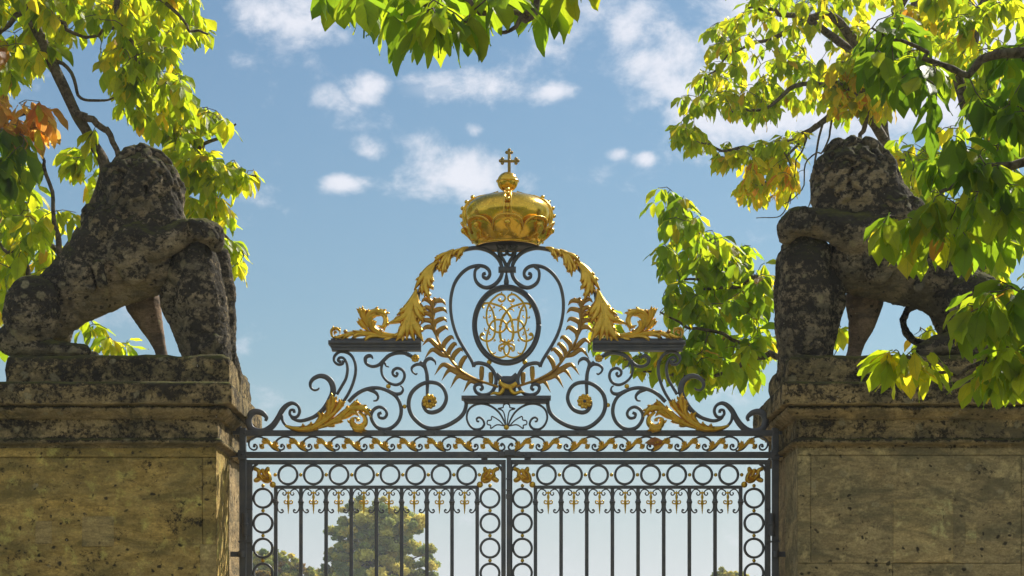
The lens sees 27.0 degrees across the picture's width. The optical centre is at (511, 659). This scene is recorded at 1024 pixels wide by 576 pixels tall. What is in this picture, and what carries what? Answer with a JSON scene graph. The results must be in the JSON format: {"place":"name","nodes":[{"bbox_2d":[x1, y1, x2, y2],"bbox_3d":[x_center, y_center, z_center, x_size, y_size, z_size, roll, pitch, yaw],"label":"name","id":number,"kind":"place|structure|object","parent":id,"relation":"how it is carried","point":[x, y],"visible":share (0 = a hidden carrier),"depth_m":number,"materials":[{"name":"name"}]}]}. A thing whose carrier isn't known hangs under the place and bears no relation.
{"place":"outdoors","nodes":[
{"label":"outdoors","id":0,"kind":"place"},
{"bbox_2d":[0,381,261,575],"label":"gate pillar","id":1,"kind":"structure","parent":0,"point":[125,478],"depth_m":15.18,"materials":[{"name":"stone"}]},
{"bbox_2d":[0,142,250,402],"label":"lion statue","id":2,"kind":"object","parent":1,"relation":"on","point":[142,248],"visible":0.98,"depth_m":15.58,"materials":[{"name":"stone"}]},
{"bbox_2d":[0,0,1023,575],"label":"sky","id":3,"kind":"structure","parent":0,"point":[368,172],"materials":[{"name":"blue"}]},
{"label":"ground","id":4,"kind":"structure","parent":0,"visible":0},
{"bbox_2d":[0,0,265,361],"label":"magnolia tree","id":5,"kind":"object","parent":4,"relation":"on","point":[141,50],"visible":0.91,"depth_m":18.33,"materials":[{"name":"green plant"}]},
{"bbox_2d":[255,570,270,575],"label":"park tree","id":6,"kind":"object","parent":4,"relation":"on","point":[262,573],"visible":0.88,"depth_m":87.81,"materials":[{"name":"green plant"}]},
{"bbox_2d":[253,548,318,575],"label":"park tree","id":7,"kind":"object","parent":4,"relation":"on","point":[286,567],"visible":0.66,"depth_m":135.61,"materials":[{"name":"green plant"}]},
{"bbox_2d":[315,494,441,575],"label":"park tree","id":8,"kind":"object","parent":4,"relation":"on","point":[364,544],"visible":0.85,"depth_m":155.03,"materials":[{"name":"green plant"}]},
{"bbox_2d":[230,148,785,575],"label":"gate overthrow","id":9,"kind":"object","parent":4,"relation":"on","point":[507,221],"visible":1,"depth_m":15.97,"materials":[{"name":"metal"}]},
{"bbox_2d":[242,460,505,575],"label":"gate leaf","id":10,"kind":"object","parent":9,"relation":"attached to","point":[249,520],"visible":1,"depth_m":15.99,"materials":[{"name":"metal"}]},
{"bbox_2d":[506,457,774,575],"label":"gate leaf","id":11,"kind":"object","parent":9,"relation":"attached to","point":[751,476],"visible":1,"depth_m":15.98,"materials":[{"name":"metal"}]},
{"bbox_2d":[645,437,662,445],"bbox_3d":[1.075,-1.634,15.957,0.156,0.074,0.052,0,0,-7],"label":"dry leaf","id":12,"kind":"object","parent":9,"relation":"attached to","point":[651,441],"visible":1,"depth_m":15.97,"materials":[{"name":"brown plant"}]},
{"bbox_2d":[310,0,1023,409],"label":"magnolia tree","id":13,"kind":"object","parent":4,"relation":"on","point":[980,222],"visible":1,"depth_m":11.23,"materials":[{"name":"green plant"}]},
{"bbox_2d":[710,566,748,575],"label":"park tree","id":14,"kind":"object","parent":4,"relation":"on","point":[722,571],"visible":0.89,"depth_m":143.67,"materials":[{"name":"green plant"}]},
{"bbox_2d":[584,0,1023,402],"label":"magnolia tree","id":15,"kind":"object","parent":4,"relation":"on","point":[732,289],"visible":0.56,"depth_m":18.05,"materials":[{"name":"green plant"}]},
{"bbox_2d":[665,0,960,217],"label":"magnolia tree","id":16,"kind":"object","parent":4,"relation":"on","point":[761,101],"visible":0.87,"depth_m":22.91,"materials":[{"name":"green plant"}]},
{"bbox_2d":[753,381,1023,575],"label":"gate pillar","id":17,"kind":"structure","parent":4,"relation":"on","point":[878,483],"depth_m":15.18,"materials":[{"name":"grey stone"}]},
{"bbox_2d":[768,135,999,396],"bbox_3d":[2.825,-2.929,15.987,1.764,1.908,1.254,0,0,0],"label":"lion statue","id":18,"kind":"object","parent":17,"relation":"on","point":[858,186],"visible":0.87,"depth_m":15.60,"materials":[{"name":"stone"}]}
]}

